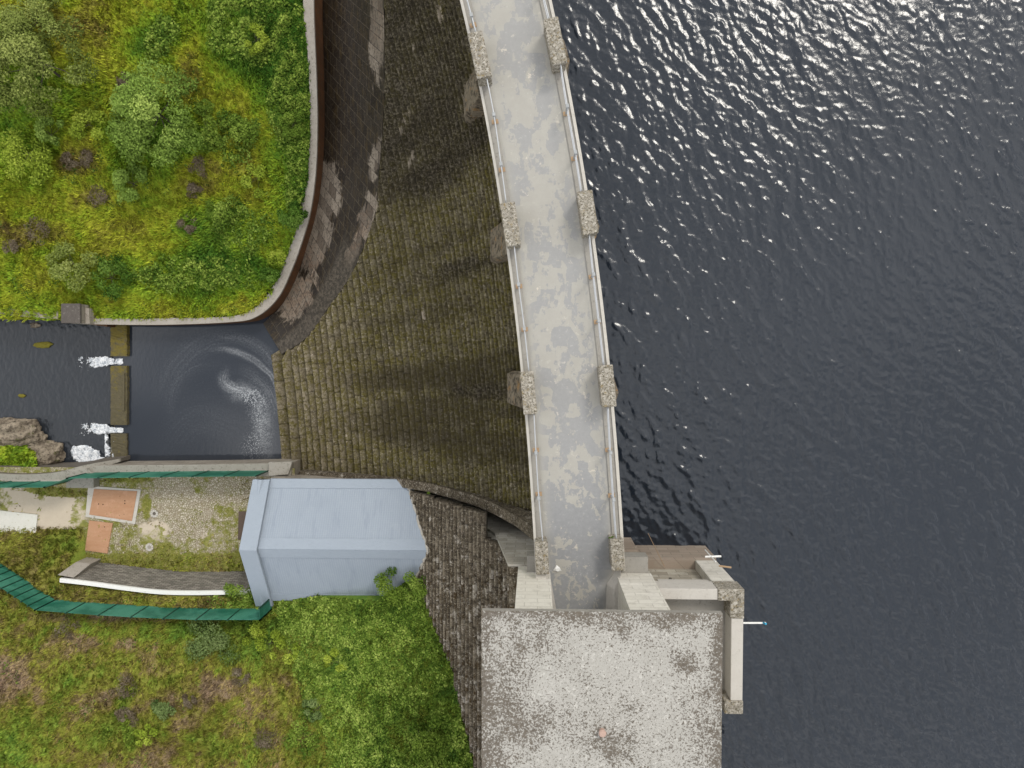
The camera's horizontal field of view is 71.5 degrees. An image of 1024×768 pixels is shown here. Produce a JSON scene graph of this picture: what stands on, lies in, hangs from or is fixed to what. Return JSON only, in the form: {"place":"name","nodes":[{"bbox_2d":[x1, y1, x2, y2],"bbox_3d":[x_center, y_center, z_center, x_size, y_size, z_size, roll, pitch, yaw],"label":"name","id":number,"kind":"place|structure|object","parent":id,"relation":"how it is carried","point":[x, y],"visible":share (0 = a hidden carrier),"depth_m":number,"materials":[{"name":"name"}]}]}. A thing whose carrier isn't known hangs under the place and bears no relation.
{"place":"outdoors","nodes":[
{"label":"outdoors","id":0,"kind":"place"},
{"bbox_2d":[0,444,37,466],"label":"river bank","id":1,"kind":"structure","parent":0,"point":[31,451],"depth_m":54.51,"materials":[{"name":"green plant"}]},
{"bbox_2d":[0,417,41,446],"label":"rock outcrop","id":2,"kind":"object","parent":1,"relation":"on","point":[17,432],"visible":0.87,"depth_m":54.67,"materials":[{"name":"beige stone"}]},
{"bbox_2d":[26,431,47,445],"bbox_3d":[-37.378,4.252,55.624,2.144,1.481,1.333,0,92,2],"label":"rock outcrop","id":3,"kind":"object","parent":1,"relation":"on","point":[37,439],"visible":0.54,"depth_m":55.12,"materials":[{"name":"beige stone"}]},
{"bbox_2d":[25,440,65,464],"bbox_3d":[-36.519,5.518,55.652,3.241,1.994,2.505,0,92,2],"label":"rock outcrop","id":4,"kind":"object","parent":1,"relation":"on","point":[48,452],"visible":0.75,"depth_m":55.06,"materials":[{"name":"beige stone"}]},
{"bbox_2d":[0,455,129,487],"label":"wing wall","id":5,"kind":"structure","parent":1,"relation":"on","point":[81,468],"depth_m":51.86,"materials":[{"name":"concrete"}]},
{"bbox_2d":[0,315,113,461],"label":"river water","id":6,"kind":"structure","parent":0,"point":[62,388],"depth_m":55.53,"materials":[{"name":"grey liquid"}]},
{"bbox_2d":[0,309,58,319],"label":"river wall","id":7,"kind":"structure","parent":6,"relation":"in","point":[40,315],"depth_m":52.49,"materials":[{"name":"grey stone"}]},
{"bbox_2d":[30,323,40,327],"bbox_3d":[-37.132,-4.581,55.379,0.884,0.234,0.422,0,92,2],"label":"river stone","id":8,"kind":"object","parent":6,"relation":"in","point":[35,325],"visible":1,"depth_m":55.30,"materials":[{"name":"stone"}]},
{"bbox_2d":[33,342,52,347],"bbox_3d":[-36.540,-3.043,55.413,1.659,0.210,0.521,0,92,2],"label":"river stone","id":9,"kind":"object","parent":6,"relation":"in","point":[42,344],"visible":1,"depth_m":55.34,"materials":[{"name":"yellow stone"}]},
{"bbox_2d":[61,303,95,324],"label":"stone pier","id":10,"kind":"structure","parent":6,"relation":"in","point":[76,313],"depth_m":51.15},
{"bbox_2d":[71,445,104,461],"bbox_3d":[-32.400,5.510,55.518,4.290,0.124,1.590,0,92,2],"label":"foam patch","id":11,"kind":"object","parent":6,"relation":"on","point":[82,453],"visible":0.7,"depth_m":55.53,"materials":[{"name":"white liquid"}]},
{"bbox_2d":[110,325,129,460],"bbox_3d":[-30.022,0.668,55.661,1.772,3.430,11.196,2,92,2],"label":"weir","id":12,"kind":"object","parent":6,"relation":"in","point":[119,375],"visible":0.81,"depth_m":54.04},
{"bbox_2d":[82,423,122,434],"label":"cascade","id":13,"kind":"object","parent":12,"relation":"on","point":[100,429],"visible":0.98,"depth_m":55.43,"materials":[{"name":"white liquid"}]},
{"bbox_2d":[91,324,114,326],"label":"wing wall","id":14,"kind":"structure","parent":12,"relation":"attached to","point":[104,325],"depth_m":52.78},
{"bbox_2d":[104,431,113,456],"bbox_3d":[-31.024,4.646,54.891,1.320,1.189,2.120,0,92,2],"label":"overspill","id":15,"kind":"object","parent":12,"relation":"on","point":[106,447],"visible":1,"depth_m":54.41,"materials":[{"name":"white liquid"}]},
{"bbox_2d":[78,356,122,367],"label":"cascade","id":16,"kind":"object","parent":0,"point":[101,361],"visible":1,"depth_m":55.24,"materials":[{"name":"white liquid"}]},
{"bbox_2d":[0,467,294,571],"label":"yard","id":17,"kind":"structure","parent":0,"point":[219,502],"depth_m":52.15,"materials":[{"name":"beige gravel"}]},
{"bbox_2d":[0,510,37,532],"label":"concrete slab","id":18,"kind":"structure","parent":17,"relation":"on","point":[11,520],"depth_m":52.39,"materials":[{"name":"white concrete"}]},
{"bbox_2d":[85,520,112,552],"bbox_3d":[-30.394,11.235,52.362,1.761,0.174,2.352,9,92,2],"label":"steel cover","id":19,"kind":"object","parent":17,"relation":"on","point":[96,541],"visible":1,"depth_m":52.28,"materials":[{"name":"orange metal"}]},
{"bbox_2d":[85,486,140,523],"bbox_3d":[-29.286,8.807,52.282,3.945,0.294,2.598,6,92,2],"label":"steel cover","id":20,"kind":"object","parent":17,"relation":"on","point":[102,502],"visible":0.95,"depth_m":52.15,"materials":[{"name":"metal"}]},
{"bbox_2d":[6,476,251,571],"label":"yard weeds","id":21,"kind":"object","parent":17,"relation":"on","point":[132,558],"visible":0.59,"depth_m":52.18,"materials":[{"name":"green plant"}]},
{"bbox_2d":[145,543,153,550],"bbox_3d":[-26.628,11.981,52.246,0.580,0.109,0.575,0,92,2],"label":"manhole cover","id":22,"kind":"object","parent":17,"relation":"on","point":[148,547],"visible":1,"depth_m":52.20,"materials":[{"name":"metal"}]},
{"bbox_2d":[150,510,157,517],"bbox_3d":[-26.225,9.496,52.147,0.580,0.110,0.575,0,92,2],"label":"manhole cover","id":23,"kind":"object","parent":17,"relation":"on","point":[154,513],"visible":1,"depth_m":52.10,"materials":[{"name":"metal"}]},
{"bbox_2d":[58,557,250,594],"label":"curved wall","id":24,"kind":"structure","parent":17,"relation":"on","point":[90,571],"depth_m":50.63,"materials":[{"name":"white paint"}]},
{"bbox_2d":[90,459,299,476],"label":"pool wall","id":25,"kind":"structure","parent":17,"relation":"on","point":[278,467],"depth_m":51.74,"materials":[{"name":"grey concrete"}]},
{"bbox_2d":[0,470,267,487],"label":"security fence","id":26,"kind":"object","parent":25,"relation":"on","point":[43,484],"visible":1,"depth_m":50.32,"materials":[{"name":"green metal"}]},
{"bbox_2d":[238,511,245,539],"bbox_3d":[-19.547,10.338,51.985,0.975,0.150,2.086,0,92,2],"label":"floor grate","id":27,"kind":"object","parent":17,"relation":"on","point":[241,517],"visible":0.48,"depth_m":51.91,"materials":[{"name":"metal"}]},
{"bbox_2d":[0,0,311,321],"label":"bank ground","id":28,"kind":"structure","parent":0,"point":[76,7],"depth_m":49.71,"materials":[{"name":"green plant"}]},
{"bbox_2d":[2,239,23,252],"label":"heather clump","id":29,"kind":"object","parent":28,"relation":"on","point":[14,246],"visible":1,"depth_m":50.80,"materials":[{"name":"plant"}]},
{"bbox_2d":[0,127,53,185],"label":"shrub","id":30,"kind":"object","parent":28,"relation":"on","point":[13,154],"visible":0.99,"depth_m":48.07,"materials":[{"name":"green plant"}]},
{"bbox_2d":[0,0,64,51],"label":"shrub","id":31,"kind":"object","parent":28,"relation":"on","point":[34,5],"visible":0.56,"depth_m":45.65,"materials":[{"name":"green plant"}]},
{"bbox_2d":[23,214,49,245],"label":"heather clump","id":32,"kind":"object","parent":28,"relation":"on","point":[40,227],"visible":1,"depth_m":50.56,"materials":[{"name":"brown plant"}]},
{"bbox_2d":[33,116,63,145],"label":"shrub","id":33,"kind":"object","parent":28,"relation":"on","point":[41,133],"visible":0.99,"depth_m":47.94,"materials":[{"name":"green plant"}]},
{"bbox_2d":[0,5,98,118],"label":"tree","id":34,"kind":"object","parent":28,"relation":"on","point":[9,47],"visible":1,"depth_m":45.08,"materials":[{"name":"green plant"}]},
{"bbox_2d":[60,151,80,170],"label":"heather clump","id":35,"kind":"object","parent":28,"relation":"on","point":[65,158],"visible":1,"depth_m":48.96,"materials":[{"name":"brown plant"}]},
{"bbox_2d":[45,240,97,292],"bbox_3d":[-31.445,-8.425,50.510,3.648,1.841,3.304,24,93,1],"label":"shrub","id":36,"kind":"object","parent":28,"relation":"on","point":[67,269],"visible":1,"depth_m":50.19,"materials":[{"name":"green plant"}]},
{"bbox_2d":[78,149,93,167],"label":"heather clump","id":37,"kind":"object","parent":28,"relation":"on","point":[86,155],"visible":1,"depth_m":48.81,"materials":[{"name":"brown plant"}]},
{"bbox_2d":[68,107,107,140],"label":"shrub","id":38,"kind":"object","parent":28,"relation":"on","point":[76,131],"visible":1,"depth_m":47.91,"materials":[{"name":"green plant"}]},
{"bbox_2d":[87,185,109,207],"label":"heather clump","id":39,"kind":"object","parent":28,"relation":"on","point":[102,199],"visible":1,"depth_m":49.63,"materials":[{"name":"plant"}]},
{"bbox_2d":[90,251,132,301],"bbox_3d":[-28.619,-7.787,50.789,2.819,1.665,3.564,-27,91,3],"label":"shrub","id":40,"kind":"object","parent":28,"relation":"on","point":[114,294],"visible":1,"depth_m":50.73,"materials":[{"name":"green plant"}]},
{"bbox_2d":[116,72,131,85],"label":"heather clump","id":41,"kind":"object","parent":28,"relation":"on","point":[120,82],"visible":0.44,"depth_m":47.63,"materials":[{"name":"plant"}]},
{"bbox_2d":[112,161,147,202],"bbox_3d":[-26.279,-13.817,48.915,2.291,1.572,3.009,23,93,1],"label":"shrub","id":42,"kind":"object","parent":28,"relation":"on","point":[119,183],"visible":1,"depth_m":48.63,"materials":[{"name":"green plant"}]},
{"bbox_2d":[105,57,203,166],"bbox_3d":[-23.396,-17.596,46.255,6.614,4.616,7.000,0,92,2],"label":"tree","id":43,"kind":"object","parent":28,"relation":"on","point":[127,96],"visible":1,"depth_m":45.74,"materials":[{"name":"green plant"}]},
{"bbox_2d":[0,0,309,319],"bbox_3d":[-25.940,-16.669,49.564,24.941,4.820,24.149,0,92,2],"label":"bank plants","id":44,"kind":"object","parent":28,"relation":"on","point":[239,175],"visible":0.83,"depth_m":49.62,"materials":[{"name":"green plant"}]},
{"bbox_2d":[176,214,196,234],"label":"heather clump","id":45,"kind":"object","parent":28,"relation":"on","point":[187,227],"visible":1,"depth_m":50.12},
{"bbox_2d":[76,0,310,316],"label":"bracken","id":46,"kind":"object","parent":28,"relation":"on","point":[296,97],"visible":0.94,"depth_m":47.80,"materials":[{"name":"green plant"}]},
{"bbox_2d":[186,182,203,197],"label":"heather clump","id":47,"kind":"object","parent":28,"relation":"on","point":[191,186],"visible":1,"depth_m":49.23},
{"bbox_2d":[188,155,206,179],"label":"heather clump","id":48,"kind":"object","parent":28,"relation":"on","point":[199,162],"visible":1,"depth_m":48.54,"materials":[{"name":"plant"}]},
{"bbox_2d":[94,0,324,325],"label":"bank wall","id":49,"kind":"structure","parent":28,"relation":"on","point":[313,21],"depth_m":49.80,"materials":[{"name":"stone"}]},
{"bbox_2d":[185,98,233,153],"bbox_3d":[-20.600,-17.302,47.883,2.839,1.527,3.431,27,93,1],"label":"shrub","id":50,"kind":"object","parent":28,"relation":"on","point":[208,141],"visible":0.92,"depth_m":47.78,"materials":[{"name":"green plant"}]},
{"bbox_2d":[204,195,242,230],"bbox_3d":[-20.112,-11.896,49.475,2.761,1.282,2.605,0,92,2],"label":"shrub","id":51,"kind":"object","parent":28,"relation":"on","point":[219,215],"visible":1,"depth_m":49.34,"materials":[{"name":"green plant"}]},
{"bbox_2d":[227,113,260,143],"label":"shrub","id":52,"kind":"object","parent":28,"relation":"on","point":[249,132],"visible":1,"depth_m":47.47,"materials":[{"name":"green plant"}]},
{"bbox_2d":[240,163,264,197],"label":"shrub","id":53,"kind":"object","parent":28,"relation":"on","point":[246,181],"visible":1,"depth_m":48.75,"materials":[{"name":"green plant"}]},
{"bbox_2d":[244,22,269,55],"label":"shrub","id":54,"kind":"object","parent":28,"relation":"on","point":[257,29],"visible":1,"depth_m":46.59,"materials":[{"name":"green plant"}]},
{"bbox_2d":[259,267,280,283],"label":"shrub","id":55,"kind":"object","parent":28,"relation":"on","point":[274,276],"visible":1,"depth_m":50.48,"materials":[{"name":"green plant"}]},
{"bbox_2d":[267,249,286,266],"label":"shrub","id":56,"kind":"object","parent":28,"relation":"on","point":[281,256],"visible":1,"depth_m":50.05,"materials":[{"name":"green plant"}]},
{"bbox_2d":[273,112,305,138],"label":"shrub","id":57,"kind":"object","parent":28,"relation":"on","point":[283,121],"visible":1,"depth_m":47.51,"materials":[{"name":"green plant"}]},
{"bbox_2d":[276,200,308,231],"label":"shrub","id":58,"kind":"object","parent":28,"relation":"on","point":[297,219],"visible":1,"depth_m":48.88,"materials":[{"name":"green plant"}]},
{"bbox_2d":[114,315,284,460],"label":"pool water","id":59,"kind":"structure","parent":0,"point":[202,392],"depth_m":54.16,"materials":[{"name":"grey liquid"}]},
{"bbox_2d":[0,526,472,767],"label":"hillside","id":60,"kind":"structure","parent":0,"point":[80,553],"depth_m":47.78,"materials":[{"name":"green plant"}]},
{"bbox_2d":[51,618,80,641],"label":"heather clump","id":61,"kind":"object","parent":60,"relation":"on","point":[64,630],"visible":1,"depth_m":48.72,"materials":[{"name":"plant"}]},
{"bbox_2d":[108,672,139,699],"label":"heather clump","id":62,"kind":"object","parent":60,"relation":"on","point":[123,693],"visible":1,"depth_m":47.62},
{"bbox_2d":[114,705,138,727],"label":"heather clump","id":63,"kind":"object","parent":60,"relation":"on","point":[119,712],"visible":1,"depth_m":47.08,"materials":[{"name":"plant"}]},
{"bbox_2d":[0,564,271,620],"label":"security fence","id":64,"kind":"object","parent":60,"relation":"on","point":[18,587],"visible":1,"depth_m":48.37,"materials":[{"name":"green metal"}]},
{"bbox_2d":[134,723,158,746],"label":"shrub","id":65,"kind":"object","parent":60,"relation":"on","point":[146,740],"visible":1,"depth_m":46.82,"materials":[{"name":"green plant"}]},
{"bbox_2d":[150,699,175,721],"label":"shrub","id":66,"kind":"object","parent":60,"relation":"on","point":[160,708],"visible":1,"depth_m":46.89,"materials":[{"name":"green plant"}]},
{"bbox_2d":[182,694,197,708],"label":"heather clump","id":67,"kind":"object","parent":60,"relation":"on","point":[186,700],"visible":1,"depth_m":47.20,"materials":[{"name":"brown plant"}]},
{"bbox_2d":[183,620,240,666],"bbox_3d":[-20.230,17.306,47.848,3.897,1.803,3.571,0,92,2],"label":"shrub","id":68,"kind":"object","parent":60,"relation":"on","point":[200,647],"visible":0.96,"depth_m":47.69,"materials":[{"name":"green plant"}]},
{"bbox_2d":[0,583,437,767],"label":"heath plants","id":69,"kind":"object","parent":60,"relation":"on","point":[112,729],"visible":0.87,"depth_m":47.71,"materials":[{"name":"green plant"}]},
{"bbox_2d":[222,582,252,608],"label":"shrub","id":70,"kind":"object","parent":60,"relation":"on","point":[231,589],"visible":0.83,"depth_m":48.86,"materials":[{"name":"green plant"}]},
{"bbox_2d":[232,667,251,686],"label":"heather clump","id":71,"kind":"object","parent":60,"relation":"on","point":[244,679],"visible":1,"depth_m":47.47,"materials":[{"name":"brown plant"}]},
{"bbox_2d":[242,620,268,646],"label":"shrub","id":72,"kind":"object","parent":60,"relation":"on","point":[257,632],"visible":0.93,"depth_m":47.76,"materials":[{"name":"green plant"}]},
{"bbox_2d":[253,728,279,751],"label":"heather clump","id":73,"kind":"object","parent":60,"relation":"on","point":[265,742],"visible":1,"depth_m":45.72,"materials":[{"name":"plant"}]},
{"bbox_2d":[253,629,287,659],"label":"shrub","id":74,"kind":"object","parent":60,"relation":"on","point":[276,637],"visible":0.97,"depth_m":47.28,"materials":[{"name":"green plant"}]},
{"bbox_2d":[276,638,299,667],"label":"shrub","id":75,"kind":"object","parent":60,"relation":"on","point":[288,656],"visible":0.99,"depth_m":46.72,"materials":[{"name":"green plant"}]},
{"bbox_2d":[281,708,324,758],"bbox_3d":[-12.890,22.073,44.679,2.623,1.349,3.031,34,93,0],"label":"shrub","id":76,"kind":"object","parent":60,"relation":"on","point":[309,739],"visible":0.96,"depth_m":44.61,"materials":[{"name":"green plant"}]},
{"bbox_2d":[302,698,322,721],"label":"shrub","id":77,"kind":"object","parent":60,"relation":"on","point":[310,703],"visible":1,"depth_m":44.46,"materials":[{"name":"green plant"}]},
{"bbox_2d":[239,474,428,605],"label":"valve house","id":78,"kind":"structure","parent":60,"relation":"on","point":[304,536],"depth_m":46.73,"materials":[{"name":"grey metal"}]},
{"bbox_2d":[323,648,346,671],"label":"shrub","id":79,"kind":"object","parent":60,"relation":"on","point":[333,653],"visible":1,"depth_m":45.37,"materials":[{"name":"green plant"}]},
{"bbox_2d":[206,580,472,767],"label":"bramble","id":80,"kind":"object","parent":60,"relation":"on","point":[384,693],"visible":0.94,"depth_m":44.71,"materials":[{"name":"green plant"}]},
{"bbox_2d":[373,567,418,609],"bbox_3d":[-7.651,13.484,46.237,3.143,1.540,2.988,22,93,1],"label":"shrub","id":81,"kind":"object","parent":60,"relation":"on","point":[391,596],"visible":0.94,"depth_m":46.06,"materials":[{"name":"green plant"}]},
{"bbox_2d":[398,571,427,605],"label":"shrub","id":82,"kind":"object","parent":60,"relation":"on","point":[419,588],"visible":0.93,"depth_m":45.88,"materials":[{"name":"green plant"}]},
{"bbox_2d":[406,714,445,767],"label":"shrub","id":83,"kind":"object","parent":60,"relation":"on","point":[419,749],"visible":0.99,"depth_m":42.00,"materials":[{"name":"green plant"}]},
{"bbox_2d":[408,490,533,767],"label":"dam abutment","id":84,"kind":"object","parent":60,"relation":"on","point":[476,556],"visible":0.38,"depth_m":42.00,"materials":[{"name":"grey stone"}]},
{"bbox_2d":[482,537,743,767],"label":"gatehouse","id":85,"kind":"object","parent":84,"relation":"on","point":[648,673],"visible":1,"depth_m":28.46,"materials":[{"name":"concrete"}]},
{"bbox_2d":[705,549,720,561],"bbox_3d":[9.764,8.369,34.656,0.770,2.100,0.100,-2,92,2],"label":"gauge rod","id":86,"kind":"object","parent":85,"relation":"attached to","point":[712,557],"visible":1,"depth_m":34.48,"materials":[{"name":"white paint"}]},
{"bbox_2d":[743,622,766,624],"bbox_3d":[11.160,11.017,32.740,1.122,0.307,0.157,0,92,2],"label":"water gauge","id":87,"kind":"object","parent":85,"relation":"attached to","point":[765,623],"visible":0.83,"depth_m":32.81,"materials":[{"name":"white paint"}]},
{"bbox_2d":[244,55,444,496],"bbox_3d":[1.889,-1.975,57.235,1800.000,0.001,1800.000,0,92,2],"label":"ground","id":88,"kind":"structure","parent":0,"point":[267,293],"depth_m":57.87,"materials":[{"name":"soil"}]},
{"bbox_2d":[271,0,618,510],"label":"masonry dam","id":89,"kind":"structure","parent":88,"relation":"on","point":[402,360],"depth_m":44.32,"materials":[{"name":"stone"}]},
{"bbox_2d":[263,0,384,353],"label":"spillway channel","id":90,"kind":"object","parent":89,"relation":"attached to","point":[354,58],"visible":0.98,"depth_m":48.64,"materials":[{"name":"concrete"}]},
{"bbox_2d":[299,469,533,540],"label":"training wall","id":91,"kind":"structure","parent":89,"relation":"attached to","point":[521,519],"depth_m":43.57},
{"bbox_2d":[460,0,647,609],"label":"dam bridge","id":92,"kind":"structure","parent":89,"relation":"on","point":[548,212],"depth_m":33.07,"materials":[{"name":"concrete"}]},
{"bbox_2d":[466,0,476,31],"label":"railing","id":93,"kind":"object","parent":92,"relation":"on","point":[473,24],"visible":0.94,"depth_m":31.77,"materials":[{"name":"metal"}]},
{"bbox_2d":[486,78,506,202],"bbox_3d":[-0.639,-10.999,32.360,0.304,1.063,5.693,-8,92,2],"label":"railing","id":94,"kind":"object","parent":92,"relation":"on","point":[495,122],"visible":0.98,"depth_m":31.92,"materials":[{"name":"metal"}]},
{"bbox_2d":[514,246,528,370],"bbox_3d":[0.459,-3.397,32.586,0.302,1.063,5.790,-7,92,2],"label":"railing","id":95,"kind":"object","parent":92,"relation":"on","point":[524,329],"visible":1,"depth_m":32.14,"materials":[{"name":"metal"}]},
{"bbox_2d":[533,414,542,540],"bbox_3d":[1.179,4.274,32.827,0.303,1.063,5.974,-4,92,2],"label":"railing","id":96,"kind":"object","parent":92,"relation":"on","point":[538,493],"visible":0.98,"depth_m":32.39,"materials":[{"name":"metal"}]},
{"bbox_2d":[543,0,549,18],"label":"railing","id":97,"kind":"object","parent":92,"relation":"on","point":[545,5],"visible":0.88,"depth_m":31.66,"materials":[{"name":"metal"}]},
{"bbox_2d":[553,565,560,571],"bbox_3d":[2.155,8.767,33.504,0.349,0.090,0.330,35,93,0],"label":"scrap","id":98,"kind":"object","parent":92,"relation":"on","point":[557,568],"visible":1,"depth_m":33.49,"materials":[{"name":"white paint"}]},
{"bbox_2d":[560,64,581,190],"bbox_3d":[2.649,-11.530,32.233,0.302,1.063,5.988,-10,92,2],"label":"railing","id":99,"kind":"object","parent":92,"relation":"on","point":[567,114],"visible":1,"depth_m":31.85,"materials":[{"name":"metal"}]},
{"bbox_2d":[588,235,604,364],"bbox_3d":[3.827,-3.778,32.462,0.301,1.063,6.029,-7,92,2],"label":"railing","id":100,"kind":"object","parent":92,"relation":"on","point":[598,320],"visible":0.98,"depth_m":32.08,"materials":[{"name":"metal"}]},
{"bbox_2d":[605,407,616,538],"bbox_3d":[4.550,4.027,32.708,0.301,1.063,6.168,-4,92,2],"label":"railing","id":101,"kind":"object","parent":92,"relation":"on","point":[612,494],"visible":0.98,"depth_m":32.34,"materials":[{"name":"metal"}]},
{"bbox_2d":[552,0,1023,767],"bbox_3d":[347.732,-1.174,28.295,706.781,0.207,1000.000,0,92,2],"label":"reservoir water","id":102,"kind":"structure","parent":0,"point":[810,238],"depth_m":39.21,"materials":[{"name":"grey liquid"}]}
]}

